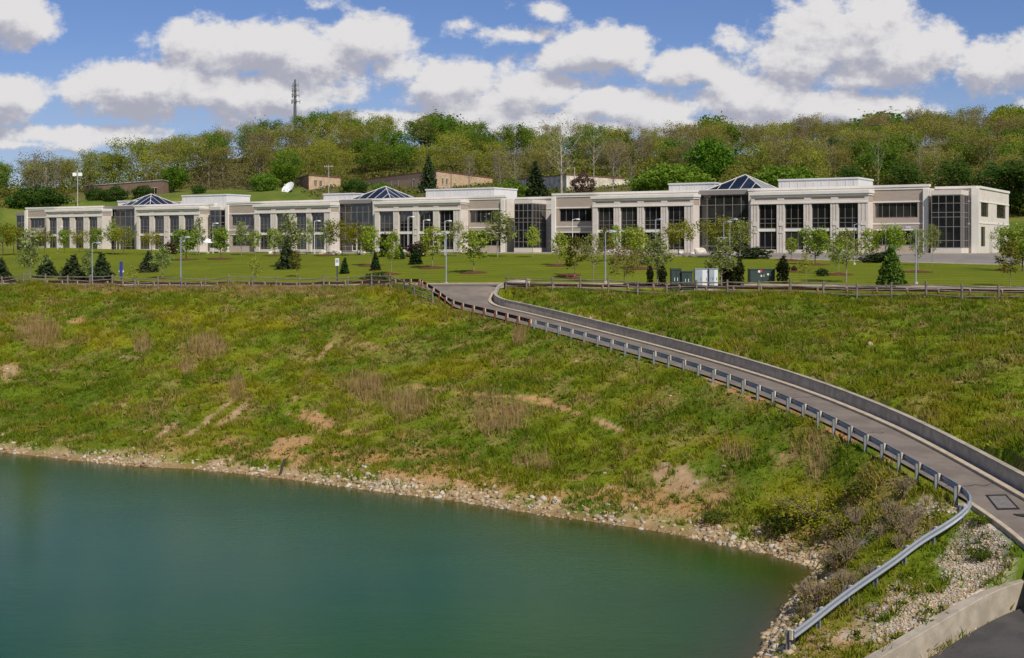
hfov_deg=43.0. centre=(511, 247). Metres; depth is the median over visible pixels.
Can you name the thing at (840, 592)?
bare bush
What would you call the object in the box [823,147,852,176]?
woodland tree
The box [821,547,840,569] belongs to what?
bare bush
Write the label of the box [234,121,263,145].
woodland tree
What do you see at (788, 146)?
woodland tree
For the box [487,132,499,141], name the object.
woodland tree
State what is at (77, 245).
window
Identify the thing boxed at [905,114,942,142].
woodland tree
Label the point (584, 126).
woodland tree
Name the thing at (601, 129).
woodland tree
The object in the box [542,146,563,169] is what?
woodland tree
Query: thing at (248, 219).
window
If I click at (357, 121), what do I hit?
woodland tree
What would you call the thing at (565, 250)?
young tree
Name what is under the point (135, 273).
sapling
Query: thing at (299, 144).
woodland tree
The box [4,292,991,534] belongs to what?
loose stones
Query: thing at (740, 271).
column shrub
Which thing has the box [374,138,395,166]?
woodland tree
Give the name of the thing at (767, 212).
window
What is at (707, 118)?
round tree
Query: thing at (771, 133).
woodland tree
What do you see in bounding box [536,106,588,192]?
tree
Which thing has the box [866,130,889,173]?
pale tree
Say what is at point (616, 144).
woodland tree
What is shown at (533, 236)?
young tree
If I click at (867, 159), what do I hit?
woodland tree
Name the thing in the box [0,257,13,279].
spruce bush
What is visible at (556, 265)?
mulch bed
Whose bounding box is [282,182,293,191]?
satellite dish
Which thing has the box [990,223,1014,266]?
young tree
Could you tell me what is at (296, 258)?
young tree
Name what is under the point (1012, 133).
woodland tree
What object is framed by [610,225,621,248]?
young tree
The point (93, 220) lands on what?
window
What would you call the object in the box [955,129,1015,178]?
woodland tree
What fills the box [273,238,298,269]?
spruce bush
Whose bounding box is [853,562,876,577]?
bare bush
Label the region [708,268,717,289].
electrical cabinet
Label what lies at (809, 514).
yellow bush
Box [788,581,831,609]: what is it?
bare bush
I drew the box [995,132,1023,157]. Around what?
woodland tree
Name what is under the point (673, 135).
woodland tree
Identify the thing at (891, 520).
bare bush
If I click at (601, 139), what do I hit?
woodland tree
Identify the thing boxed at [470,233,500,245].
window
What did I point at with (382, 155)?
woodland tree
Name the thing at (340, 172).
woodland tree
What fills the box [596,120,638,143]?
woodland tree
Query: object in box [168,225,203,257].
leafy tree
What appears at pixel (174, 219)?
window
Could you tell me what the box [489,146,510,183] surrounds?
bare tree
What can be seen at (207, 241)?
patio umbrella
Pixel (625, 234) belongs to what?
leafy tree
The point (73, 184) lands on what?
undergrowth
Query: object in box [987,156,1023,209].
dark tree
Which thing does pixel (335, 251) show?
boulder
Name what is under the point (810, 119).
woodland tree
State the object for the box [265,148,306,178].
woodland tree
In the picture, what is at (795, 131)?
woodland tree
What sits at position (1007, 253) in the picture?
young tree
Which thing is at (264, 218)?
window
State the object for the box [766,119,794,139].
woodland tree
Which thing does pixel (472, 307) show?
guard rail
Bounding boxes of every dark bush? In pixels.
[3,185,60,209]
[25,187,74,206]
[83,187,108,200]
[98,185,132,200]
[130,185,154,197]
[191,185,207,193]
[340,178,369,192]
[697,509,735,523]
[757,512,807,532]
[840,479,879,497]
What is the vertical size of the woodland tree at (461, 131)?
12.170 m
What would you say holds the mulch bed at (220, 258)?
on the terrain at (496, 267)
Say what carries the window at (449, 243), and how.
in the office building at (965, 219)
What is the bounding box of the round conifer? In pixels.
[875,244,907,287]
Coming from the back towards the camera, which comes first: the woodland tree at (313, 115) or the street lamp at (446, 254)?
the woodland tree at (313, 115)
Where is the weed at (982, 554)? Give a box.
[966,546,997,561]
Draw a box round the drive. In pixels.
[577,253,1023,263]
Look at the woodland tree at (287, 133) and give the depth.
437.34 m
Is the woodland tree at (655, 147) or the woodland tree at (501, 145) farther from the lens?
the woodland tree at (501, 145)
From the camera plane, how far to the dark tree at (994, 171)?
234.50 m
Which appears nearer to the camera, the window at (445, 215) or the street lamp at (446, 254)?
the street lamp at (446, 254)
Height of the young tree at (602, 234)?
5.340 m
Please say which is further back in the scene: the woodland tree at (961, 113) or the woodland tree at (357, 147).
the woodland tree at (357, 147)
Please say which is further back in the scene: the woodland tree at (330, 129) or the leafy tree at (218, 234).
the woodland tree at (330, 129)
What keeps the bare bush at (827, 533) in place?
on the terrain at (496, 267)
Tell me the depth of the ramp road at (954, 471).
74.70 m
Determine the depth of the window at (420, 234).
233.99 m
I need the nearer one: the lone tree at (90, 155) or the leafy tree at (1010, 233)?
the leafy tree at (1010, 233)
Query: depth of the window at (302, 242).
249.39 m
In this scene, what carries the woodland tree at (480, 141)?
on the terrain at (496, 267)
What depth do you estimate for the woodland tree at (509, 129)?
432.58 m
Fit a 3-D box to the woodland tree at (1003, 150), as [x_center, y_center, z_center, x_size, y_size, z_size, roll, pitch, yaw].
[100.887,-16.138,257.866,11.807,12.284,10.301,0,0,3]
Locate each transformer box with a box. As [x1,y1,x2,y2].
[670,268,681,290]
[680,271,692,291]
[747,269,774,282]
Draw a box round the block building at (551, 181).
[501,174,630,190]
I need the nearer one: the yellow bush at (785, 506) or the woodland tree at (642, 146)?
the yellow bush at (785, 506)
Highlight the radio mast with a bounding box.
[291,79,299,142]
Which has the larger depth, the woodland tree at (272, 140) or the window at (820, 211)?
the woodland tree at (272, 140)
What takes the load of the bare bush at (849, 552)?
on the terrain at (496, 267)
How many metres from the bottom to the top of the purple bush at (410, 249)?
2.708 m
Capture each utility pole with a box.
[73,170,81,205]
[324,164,332,192]
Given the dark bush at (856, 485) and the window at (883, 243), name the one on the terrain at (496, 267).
the dark bush at (856, 485)
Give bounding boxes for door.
[672,271,675,289]
[676,271,680,289]
[682,273,686,288]
[687,273,691,288]
[751,271,761,281]
[763,271,773,280]
[989,234,991,252]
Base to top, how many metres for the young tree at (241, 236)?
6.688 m
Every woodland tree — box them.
[0,160,15,190]
[11,167,50,188]
[12,157,44,174]
[22,162,49,186]
[35,160,60,187]
[43,155,80,183]
[49,155,82,188]
[60,165,82,187]
[78,149,122,181]
[78,159,107,179]
[97,151,129,179]
[105,135,157,181]
[129,135,180,170]
[130,147,173,179]
[150,139,185,166]
[157,136,187,166]
[163,131,194,168]
[169,139,215,181]
[176,132,216,171]
[177,134,210,175]
[192,147,223,177]
[196,129,227,168]
[202,135,233,168]
[211,123,240,157]
[211,142,241,178]
[232,132,260,162]
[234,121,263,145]
[234,141,280,173]
[242,129,272,157]
[242,133,267,173]
[244,125,264,144]
[245,127,277,163]
[249,128,283,158]
[250,115,285,143]
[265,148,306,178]
[274,121,297,139]
[274,122,309,150]
[277,142,312,173]
[288,127,303,150]
[289,111,318,145]
[290,138,314,162]
[292,138,334,174]
[293,131,316,149]
[302,116,338,142]
[304,109,338,140]
[306,143,344,176]
[311,137,340,171]
[312,133,345,154]
[317,108,351,146]
[328,145,362,179]
[329,117,368,152]
[331,107,361,142]
[335,114,364,125]
[335,123,373,163]
[345,135,384,170]
[346,117,381,150]
[353,116,395,145]
[359,142,393,176]
[362,113,404,137]
[373,126,414,170]
[374,113,400,136]
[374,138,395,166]
[389,141,420,173]
[401,119,428,144]
[410,106,440,145]
[410,140,443,171]
[417,127,431,147]
[421,114,464,153]
[422,123,463,146]
[430,129,467,170]
[433,134,486,170]
[452,146,491,173]
[453,127,478,141]
[456,118,492,147]
[460,130,497,162]
[467,133,487,162]
[480,138,512,168]
[486,147,508,176]
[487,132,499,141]
[488,126,517,151]
[488,139,509,163]
[497,121,534,160]
[514,145,550,171]
[519,132,552,161]
[521,126,539,151]
[526,129,568,172]
[528,134,559,165]
[528,147,563,173]
[535,122,564,148]
[540,127,567,148]
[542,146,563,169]
[562,135,588,164]
[567,120,598,141]
[567,128,600,151]
[574,139,599,161]
[578,123,614,155]
[581,133,623,169]
[588,144,609,172]
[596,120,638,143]
[599,133,624,162]
[599,137,630,176]
[605,140,632,177]
[608,136,640,171]
[614,135,639,167]
[631,130,658,172]
[636,129,666,142]
[636,136,650,162]
[636,138,665,167]
[637,125,660,135]
[645,138,668,161]
[648,122,682,138]
[649,133,677,143]
[656,144,691,167]
[658,136,695,167]
[663,117,698,142]
[666,124,698,154]
[671,135,698,163]
[677,125,700,141]
[685,119,726,140]
[688,119,723,144]
[689,132,745,180]
[712,119,743,142]
[719,121,751,157]
[736,121,767,149]
[740,125,779,152]
[740,140,782,174]
[749,121,785,152]
[759,126,794,150]
[759,134,785,157]
[761,136,808,172]
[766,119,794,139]
[779,131,827,167]
[780,120,802,140]
[783,118,804,143]
[784,146,831,177]
[786,128,811,143]
[787,140,839,173]
[788,114,817,140]
[789,122,807,139]
[792,138,830,161]
[796,112,827,141]
[803,115,826,140]
[805,114,845,143]
[815,118,842,138]
[816,126,845,141]
[820,136,851,163]
[820,141,850,168]
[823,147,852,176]
[829,128,852,146]
[835,117,859,138]
[835,123,873,161]
[842,134,885,171]
[847,124,867,141]
[851,150,898,184]
[852,128,896,155]
[857,138,911,184]
[859,112,887,128]
[860,124,889,139]
[862,109,897,130]
[877,129,924,167]
[879,117,928,150]
[880,118,905,132]
[897,117,910,135]
[898,132,923,161]
[898,145,953,180]
[903,102,926,132]
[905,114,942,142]
[906,106,939,146]
[914,107,954,147]
[914,142,944,176]
[919,144,967,186]
[921,117,947,144]
[922,114,962,145]
[925,138,955,161]
[937,125,991,163]
[943,122,987,149]
[944,112,984,132]
[945,122,976,143]
[948,161,985,185]
[949,104,990,130]
[950,142,993,175]
[954,122,994,152]
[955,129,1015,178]
[966,110,990,138]
[978,120,1005,136]
[981,146,1022,186]
[982,109,1019,137]
[987,117,1022,148]
[990,100,1022,126]
[990,141,1023,181]
[994,111,1023,152]
[995,123,1023,157]
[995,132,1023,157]
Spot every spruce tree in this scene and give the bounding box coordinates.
[416,154,437,192]
[522,160,547,196]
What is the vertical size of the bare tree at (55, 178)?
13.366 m
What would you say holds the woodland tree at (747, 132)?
on the terrain at (496, 267)
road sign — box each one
[118,262,123,279]
[335,258,338,284]
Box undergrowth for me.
[0,122,1023,214]
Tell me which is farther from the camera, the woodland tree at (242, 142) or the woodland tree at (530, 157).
the woodland tree at (242, 142)
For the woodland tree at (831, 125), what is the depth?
386.09 m
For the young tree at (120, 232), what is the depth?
247.59 m
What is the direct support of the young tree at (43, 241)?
on the terrain at (496, 267)
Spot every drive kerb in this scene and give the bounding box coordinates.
[503,252,999,253]
[506,253,1009,264]
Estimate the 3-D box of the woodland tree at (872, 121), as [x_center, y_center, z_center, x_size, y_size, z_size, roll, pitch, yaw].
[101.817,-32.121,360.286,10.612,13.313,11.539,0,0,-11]
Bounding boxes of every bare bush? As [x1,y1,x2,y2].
[783,576,820,603]
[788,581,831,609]
[793,601,814,615]
[794,576,838,606]
[799,593,825,607]
[812,522,841,541]
[813,550,841,574]
[813,581,838,599]
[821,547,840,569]
[822,555,845,572]
[824,567,861,588]
[824,583,862,605]
[825,539,844,551]
[828,539,866,563]
[828,546,860,564]
[835,569,856,584]
[836,504,869,528]
[838,525,866,542]
[842,533,870,553]
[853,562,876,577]
[867,522,891,540]
[873,497,908,519]
[877,513,905,529]
[884,475,921,499]
[886,532,912,549]
[888,517,919,536]
[889,507,912,517]
[890,521,925,541]
[892,512,926,534]
[892,518,922,536]
[894,505,933,526]
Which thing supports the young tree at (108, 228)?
on the terrain at (496, 267)
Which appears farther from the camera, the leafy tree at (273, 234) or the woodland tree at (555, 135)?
the woodland tree at (555, 135)
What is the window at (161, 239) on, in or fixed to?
in the office building at (965, 219)
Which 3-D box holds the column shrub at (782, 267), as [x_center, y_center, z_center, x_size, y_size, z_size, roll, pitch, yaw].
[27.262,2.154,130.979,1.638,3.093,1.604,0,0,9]
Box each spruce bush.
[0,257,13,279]
[31,254,58,277]
[58,254,86,280]
[86,252,115,280]
[135,250,160,272]
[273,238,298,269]
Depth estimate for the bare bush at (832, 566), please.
54.34 m
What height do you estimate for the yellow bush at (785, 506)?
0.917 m
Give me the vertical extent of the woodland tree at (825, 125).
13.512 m
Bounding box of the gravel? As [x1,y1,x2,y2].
[874,500,1015,657]
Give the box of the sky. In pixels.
[0,0,1023,188]
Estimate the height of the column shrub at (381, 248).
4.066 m
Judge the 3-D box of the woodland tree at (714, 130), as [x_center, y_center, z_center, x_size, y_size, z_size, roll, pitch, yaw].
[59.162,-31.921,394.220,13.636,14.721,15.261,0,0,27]
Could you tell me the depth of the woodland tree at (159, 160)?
409.69 m
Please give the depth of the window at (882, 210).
192.66 m
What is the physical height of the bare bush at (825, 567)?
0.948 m
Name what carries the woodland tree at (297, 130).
on the terrain at (496, 267)
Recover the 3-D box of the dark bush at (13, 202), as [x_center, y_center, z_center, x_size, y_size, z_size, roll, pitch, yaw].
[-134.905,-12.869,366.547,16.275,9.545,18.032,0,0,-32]
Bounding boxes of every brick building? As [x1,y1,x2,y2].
[84,179,172,194]
[294,174,340,189]
[365,170,492,188]
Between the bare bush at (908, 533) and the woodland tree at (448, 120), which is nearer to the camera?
the bare bush at (908, 533)
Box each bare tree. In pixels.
[19,147,51,189]
[32,148,58,189]
[44,159,64,187]
[461,148,477,187]
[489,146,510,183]
[505,144,526,183]
[604,145,623,191]
[625,152,638,188]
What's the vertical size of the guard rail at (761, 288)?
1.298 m
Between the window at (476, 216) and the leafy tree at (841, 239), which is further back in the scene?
the window at (476, 216)
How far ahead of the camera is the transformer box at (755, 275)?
131.97 m
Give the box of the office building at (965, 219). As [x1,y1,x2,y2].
[15,174,1009,253]
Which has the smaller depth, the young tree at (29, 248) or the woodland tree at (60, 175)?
the young tree at (29, 248)
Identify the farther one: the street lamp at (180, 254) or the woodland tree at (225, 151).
the woodland tree at (225, 151)
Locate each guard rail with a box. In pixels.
[0,279,531,326]
[504,282,1023,295]
[533,320,971,649]
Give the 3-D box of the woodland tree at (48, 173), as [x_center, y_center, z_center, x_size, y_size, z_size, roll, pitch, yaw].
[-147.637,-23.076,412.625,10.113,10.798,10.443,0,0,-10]
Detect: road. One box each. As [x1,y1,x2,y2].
[82,284,1023,288]
[422,286,1023,538]
[930,607,1023,657]
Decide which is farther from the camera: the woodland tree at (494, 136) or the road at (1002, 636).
the woodland tree at (494, 136)
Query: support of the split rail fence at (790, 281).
on the terrain at (496, 267)
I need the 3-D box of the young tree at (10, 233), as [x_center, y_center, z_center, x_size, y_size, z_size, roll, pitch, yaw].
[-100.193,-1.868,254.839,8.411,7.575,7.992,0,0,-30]
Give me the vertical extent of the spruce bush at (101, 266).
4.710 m
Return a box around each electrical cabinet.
[693,268,707,290]
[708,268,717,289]
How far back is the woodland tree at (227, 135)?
456.43 m
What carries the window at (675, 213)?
in the office building at (965, 219)
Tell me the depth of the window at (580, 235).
220.62 m
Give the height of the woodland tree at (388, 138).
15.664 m
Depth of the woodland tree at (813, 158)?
275.11 m
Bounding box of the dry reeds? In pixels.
[0,281,1022,657]
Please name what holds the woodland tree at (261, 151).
on the terrain at (496, 267)
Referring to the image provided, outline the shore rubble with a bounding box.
[0,433,838,657]
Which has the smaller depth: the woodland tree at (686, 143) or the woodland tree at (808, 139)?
the woodland tree at (808, 139)
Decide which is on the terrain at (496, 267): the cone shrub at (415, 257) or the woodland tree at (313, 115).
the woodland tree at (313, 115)
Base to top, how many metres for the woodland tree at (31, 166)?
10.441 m
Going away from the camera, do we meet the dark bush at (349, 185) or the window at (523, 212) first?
the window at (523, 212)
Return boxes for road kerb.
[0,283,1023,287]
[548,286,1023,289]
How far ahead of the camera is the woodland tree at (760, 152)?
303.79 m
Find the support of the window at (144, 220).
in the office building at (965, 219)
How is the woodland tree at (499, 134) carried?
on the terrain at (496, 267)
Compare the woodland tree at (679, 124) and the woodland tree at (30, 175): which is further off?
the woodland tree at (679, 124)
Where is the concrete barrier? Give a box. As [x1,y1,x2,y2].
[493,279,1023,492]
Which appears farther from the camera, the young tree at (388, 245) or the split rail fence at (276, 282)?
the young tree at (388, 245)
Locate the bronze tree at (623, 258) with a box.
[603,244,648,283]
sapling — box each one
[126,265,138,279]
[248,257,263,285]
[796,252,814,284]
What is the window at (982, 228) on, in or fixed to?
in the office building at (965, 219)
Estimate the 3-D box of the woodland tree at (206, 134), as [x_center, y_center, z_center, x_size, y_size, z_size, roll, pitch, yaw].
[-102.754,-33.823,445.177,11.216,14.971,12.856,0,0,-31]
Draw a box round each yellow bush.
[759,492,805,512]
[761,488,843,529]
[806,508,864,535]
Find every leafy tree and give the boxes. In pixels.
[57,227,70,246]
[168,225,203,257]
[208,225,233,257]
[266,227,283,254]
[417,225,449,265]
[550,230,568,263]
[619,222,645,260]
[627,231,651,266]
[727,219,755,261]
[798,225,830,262]
[821,228,867,282]
[857,227,886,254]
[879,222,907,251]
[996,223,1023,270]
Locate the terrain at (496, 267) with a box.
[0,143,1023,657]
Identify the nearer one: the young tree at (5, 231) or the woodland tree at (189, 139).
the young tree at (5, 231)
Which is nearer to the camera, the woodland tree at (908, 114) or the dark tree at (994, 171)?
the dark tree at (994, 171)
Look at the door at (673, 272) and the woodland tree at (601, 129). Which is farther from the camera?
the woodland tree at (601, 129)
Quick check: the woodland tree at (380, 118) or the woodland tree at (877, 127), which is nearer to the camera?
the woodland tree at (877, 127)
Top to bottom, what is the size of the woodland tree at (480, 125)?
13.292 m
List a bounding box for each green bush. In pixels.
[248,173,280,190]
[369,181,393,190]
[490,177,529,196]
[624,162,688,190]
[638,162,714,190]
[751,164,823,187]
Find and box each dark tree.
[836,164,876,181]
[882,160,934,184]
[930,158,989,188]
[973,159,1023,213]
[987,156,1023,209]
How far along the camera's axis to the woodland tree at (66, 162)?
410.29 m
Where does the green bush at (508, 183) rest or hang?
on the terrain at (496, 267)
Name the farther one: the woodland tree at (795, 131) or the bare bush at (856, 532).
the woodland tree at (795, 131)
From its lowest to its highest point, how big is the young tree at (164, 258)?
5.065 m
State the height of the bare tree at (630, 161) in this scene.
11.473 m
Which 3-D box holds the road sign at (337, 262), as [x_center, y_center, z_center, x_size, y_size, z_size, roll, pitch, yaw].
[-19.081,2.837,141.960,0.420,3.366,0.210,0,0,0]
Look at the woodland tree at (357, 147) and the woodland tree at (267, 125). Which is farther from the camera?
the woodland tree at (267, 125)
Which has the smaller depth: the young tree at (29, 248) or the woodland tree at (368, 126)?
the young tree at (29, 248)
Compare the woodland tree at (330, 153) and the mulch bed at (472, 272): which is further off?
the woodland tree at (330, 153)
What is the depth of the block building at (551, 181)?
334.99 m
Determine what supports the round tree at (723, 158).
on the terrain at (496, 267)
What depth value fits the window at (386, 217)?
238.90 m
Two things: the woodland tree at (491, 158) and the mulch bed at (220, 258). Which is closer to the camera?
the mulch bed at (220, 258)
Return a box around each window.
[16,216,23,249]
[31,218,44,227]
[50,217,56,233]
[50,236,56,247]
[63,217,69,230]
[63,236,69,247]
[76,217,82,232]
[76,236,82,247]
[90,217,96,233]
[140,216,148,233]
[140,236,148,248]
[155,215,163,233]
[155,236,163,248]
[170,215,178,232]
[170,236,177,248]
[185,215,193,232]
[210,210,220,247]
[221,210,224,247]
[232,235,253,245]
[233,214,253,225]
[260,213,269,232]
[260,235,269,248]
[277,213,288,231]
[297,213,305,231]
[297,235,305,248]
[312,212,323,231]
[312,235,323,248]
[380,211,392,231]
[400,211,412,231]
[400,234,412,248]
[420,210,432,230]
[420,234,432,248]
[440,210,452,230]
[440,234,452,248]
[470,210,500,222]
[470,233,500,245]
[514,203,532,247]
[533,203,545,247]
[560,208,591,221]
[560,233,591,245]
[598,207,613,229]
[598,233,613,249]
[621,207,636,229]
[645,206,660,229]
[645,232,660,249]
[668,206,683,228]
[668,232,683,249]
[759,204,776,228]
[759,231,776,249]
[785,204,803,227]
[785,231,803,249]
[812,203,829,227]
[812,231,829,249]
[839,203,857,227]
[841,231,857,249]
[875,203,917,217]
[876,230,917,244]
[931,194,960,247]
[961,194,968,247]
[981,202,987,216]
[981,227,984,245]
[997,205,1004,218]
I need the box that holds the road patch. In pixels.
[989,496,1016,507]
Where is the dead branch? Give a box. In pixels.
[279,455,289,475]
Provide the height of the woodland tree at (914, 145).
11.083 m
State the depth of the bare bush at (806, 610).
50.60 m
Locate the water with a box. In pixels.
[0,452,814,657]
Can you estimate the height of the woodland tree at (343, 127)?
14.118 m
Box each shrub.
[339,257,348,273]
[358,271,378,285]
[370,252,381,269]
[370,273,388,285]
[378,232,390,256]
[394,245,405,258]
[408,246,422,263]
[646,264,653,284]
[657,264,666,284]
[718,258,731,285]
[728,260,737,284]
[732,246,774,257]
[735,255,744,284]
[775,254,790,283]
[814,267,832,275]
[857,251,901,261]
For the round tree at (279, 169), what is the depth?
360.75 m
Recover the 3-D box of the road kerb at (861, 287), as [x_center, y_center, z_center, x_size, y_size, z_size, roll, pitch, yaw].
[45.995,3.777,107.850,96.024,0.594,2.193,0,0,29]
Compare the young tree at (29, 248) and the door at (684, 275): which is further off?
the young tree at (29, 248)
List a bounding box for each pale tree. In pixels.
[823,137,837,175]
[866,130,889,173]
[908,131,931,171]
[925,132,942,188]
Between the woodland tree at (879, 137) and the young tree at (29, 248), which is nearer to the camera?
the young tree at (29, 248)
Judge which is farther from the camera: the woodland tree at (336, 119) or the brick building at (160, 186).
the woodland tree at (336, 119)
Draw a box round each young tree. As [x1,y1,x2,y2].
[0,221,23,255]
[0,223,28,254]
[9,226,50,280]
[33,227,54,252]
[69,229,88,251]
[80,248,91,279]
[87,227,104,247]
[103,218,124,243]
[109,224,138,254]
[141,229,163,253]
[148,243,175,276]
[192,216,206,246]
[232,221,249,254]
[248,230,262,248]
[274,213,309,249]
[289,250,301,276]
[302,216,314,246]
[316,220,337,253]
[321,218,358,254]
[344,224,366,255]
[358,224,381,263]
[379,228,401,272]
[446,221,471,256]
[456,229,492,270]
[479,208,516,256]
[523,224,540,256]
[562,234,588,275]
[562,244,574,263]
[577,231,606,281]
[596,227,614,261]
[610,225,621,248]
[637,229,678,284]
[660,218,697,254]
[693,213,746,249]
[700,235,739,285]
[784,237,797,258]
[822,238,851,271]
[905,229,928,269]
[923,223,941,257]
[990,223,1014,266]
[994,239,1023,285]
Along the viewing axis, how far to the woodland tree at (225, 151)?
418.70 m
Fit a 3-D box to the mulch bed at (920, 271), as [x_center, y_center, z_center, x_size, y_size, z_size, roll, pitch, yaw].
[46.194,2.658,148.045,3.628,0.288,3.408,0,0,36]
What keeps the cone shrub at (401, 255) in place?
on the terrain at (496, 267)
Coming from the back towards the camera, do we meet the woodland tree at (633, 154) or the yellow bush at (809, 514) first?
the woodland tree at (633, 154)
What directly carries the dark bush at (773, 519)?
on the terrain at (496, 267)
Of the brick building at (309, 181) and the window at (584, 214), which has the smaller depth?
the window at (584, 214)
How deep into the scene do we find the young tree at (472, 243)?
159.06 m
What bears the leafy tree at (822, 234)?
on the mulch bed
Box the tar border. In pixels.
[985,494,1019,509]
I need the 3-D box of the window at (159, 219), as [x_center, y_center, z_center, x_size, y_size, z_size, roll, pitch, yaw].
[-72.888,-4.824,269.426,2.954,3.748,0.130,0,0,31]
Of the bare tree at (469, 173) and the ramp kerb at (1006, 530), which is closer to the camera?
the ramp kerb at (1006, 530)
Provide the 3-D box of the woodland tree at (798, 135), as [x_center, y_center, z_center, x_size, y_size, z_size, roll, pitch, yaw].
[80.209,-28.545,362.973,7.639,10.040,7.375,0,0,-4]
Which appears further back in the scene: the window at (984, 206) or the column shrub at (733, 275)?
the window at (984, 206)
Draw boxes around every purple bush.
[163,240,177,253]
[403,241,430,256]
[569,169,596,192]
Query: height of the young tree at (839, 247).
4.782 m
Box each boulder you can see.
[331,249,341,254]
[358,250,365,254]
[694,248,706,253]
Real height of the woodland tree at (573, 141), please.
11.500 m
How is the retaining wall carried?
on the terrain at (496, 267)
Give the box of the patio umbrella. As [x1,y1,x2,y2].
[200,239,215,253]
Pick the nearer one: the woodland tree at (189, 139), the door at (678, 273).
the door at (678, 273)
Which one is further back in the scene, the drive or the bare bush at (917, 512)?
the drive
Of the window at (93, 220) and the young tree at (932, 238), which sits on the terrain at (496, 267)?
the young tree at (932, 238)
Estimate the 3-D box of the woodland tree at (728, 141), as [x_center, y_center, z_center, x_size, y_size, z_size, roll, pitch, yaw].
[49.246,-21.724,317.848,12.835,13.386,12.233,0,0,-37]
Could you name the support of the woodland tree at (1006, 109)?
on the terrain at (496, 267)
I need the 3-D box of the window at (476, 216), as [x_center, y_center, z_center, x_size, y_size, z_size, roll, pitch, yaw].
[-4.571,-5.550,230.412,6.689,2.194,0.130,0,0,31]
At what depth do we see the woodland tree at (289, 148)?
411.55 m
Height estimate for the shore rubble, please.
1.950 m
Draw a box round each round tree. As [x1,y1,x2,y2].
[159,165,191,192]
[265,162,302,186]
[410,109,466,148]
[680,132,742,181]
[690,111,730,138]
[843,106,920,137]
[977,104,1023,127]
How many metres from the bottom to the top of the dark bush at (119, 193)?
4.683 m
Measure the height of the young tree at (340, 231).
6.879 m
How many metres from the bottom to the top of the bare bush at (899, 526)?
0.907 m
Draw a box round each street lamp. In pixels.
[92,242,101,279]
[180,236,190,281]
[313,220,319,253]
[436,233,447,282]
[604,230,615,282]
[723,221,731,258]
[729,218,737,256]
[853,223,862,264]
[904,226,917,283]
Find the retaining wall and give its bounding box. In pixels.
[864,579,1023,657]
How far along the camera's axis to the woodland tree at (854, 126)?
401.83 m
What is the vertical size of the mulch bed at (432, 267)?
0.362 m
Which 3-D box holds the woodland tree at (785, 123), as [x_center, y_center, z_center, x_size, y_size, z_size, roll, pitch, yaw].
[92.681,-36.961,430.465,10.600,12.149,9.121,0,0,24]
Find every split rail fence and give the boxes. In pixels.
[0,272,433,302]
[505,277,1023,298]
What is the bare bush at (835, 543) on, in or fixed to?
on the terrain at (496, 267)
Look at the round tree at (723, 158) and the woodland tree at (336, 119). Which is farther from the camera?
the woodland tree at (336, 119)
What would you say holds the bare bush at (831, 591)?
on the terrain at (496, 267)
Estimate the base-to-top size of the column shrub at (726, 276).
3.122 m
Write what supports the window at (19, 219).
in the office building at (965, 219)
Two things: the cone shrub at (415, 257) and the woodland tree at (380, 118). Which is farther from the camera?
the woodland tree at (380, 118)
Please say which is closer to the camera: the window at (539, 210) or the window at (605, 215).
the window at (605, 215)
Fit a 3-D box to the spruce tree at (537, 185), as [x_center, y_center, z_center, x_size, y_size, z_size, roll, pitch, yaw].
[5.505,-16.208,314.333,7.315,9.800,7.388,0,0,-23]
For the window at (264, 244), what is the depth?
254.43 m
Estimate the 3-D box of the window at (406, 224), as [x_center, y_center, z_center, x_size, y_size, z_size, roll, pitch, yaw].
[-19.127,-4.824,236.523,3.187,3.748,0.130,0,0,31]
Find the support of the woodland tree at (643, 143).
on the terrain at (496, 267)
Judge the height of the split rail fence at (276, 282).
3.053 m
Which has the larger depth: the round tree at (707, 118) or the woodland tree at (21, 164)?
the round tree at (707, 118)
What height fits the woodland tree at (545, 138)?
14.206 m
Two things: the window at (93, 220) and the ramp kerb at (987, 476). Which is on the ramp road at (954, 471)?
the ramp kerb at (987, 476)
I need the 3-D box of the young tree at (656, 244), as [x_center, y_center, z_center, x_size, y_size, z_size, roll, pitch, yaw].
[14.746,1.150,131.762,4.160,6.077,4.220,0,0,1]
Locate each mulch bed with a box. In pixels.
[208,258,233,259]
[418,266,445,268]
[459,271,486,273]
[546,264,573,266]
[557,273,579,275]
[625,267,654,269]
[828,272,852,274]
[904,270,931,272]
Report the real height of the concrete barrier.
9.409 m
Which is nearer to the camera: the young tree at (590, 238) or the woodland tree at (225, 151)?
the young tree at (590, 238)
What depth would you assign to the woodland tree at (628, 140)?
400.58 m
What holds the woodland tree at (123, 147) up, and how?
on the terrain at (496, 267)
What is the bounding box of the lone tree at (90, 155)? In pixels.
[77,146,101,189]
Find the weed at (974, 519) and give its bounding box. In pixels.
[970,516,990,525]
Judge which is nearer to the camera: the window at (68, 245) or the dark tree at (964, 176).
the dark tree at (964, 176)
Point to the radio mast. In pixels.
(294, 94)
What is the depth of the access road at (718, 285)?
128.06 m
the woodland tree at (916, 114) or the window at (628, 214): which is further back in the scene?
the woodland tree at (916, 114)
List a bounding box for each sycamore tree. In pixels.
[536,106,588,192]
[573,117,617,191]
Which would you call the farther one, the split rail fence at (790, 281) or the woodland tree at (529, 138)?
the woodland tree at (529, 138)
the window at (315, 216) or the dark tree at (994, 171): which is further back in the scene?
the window at (315, 216)
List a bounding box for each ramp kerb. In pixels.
[488,291,1023,500]
[967,501,1023,548]

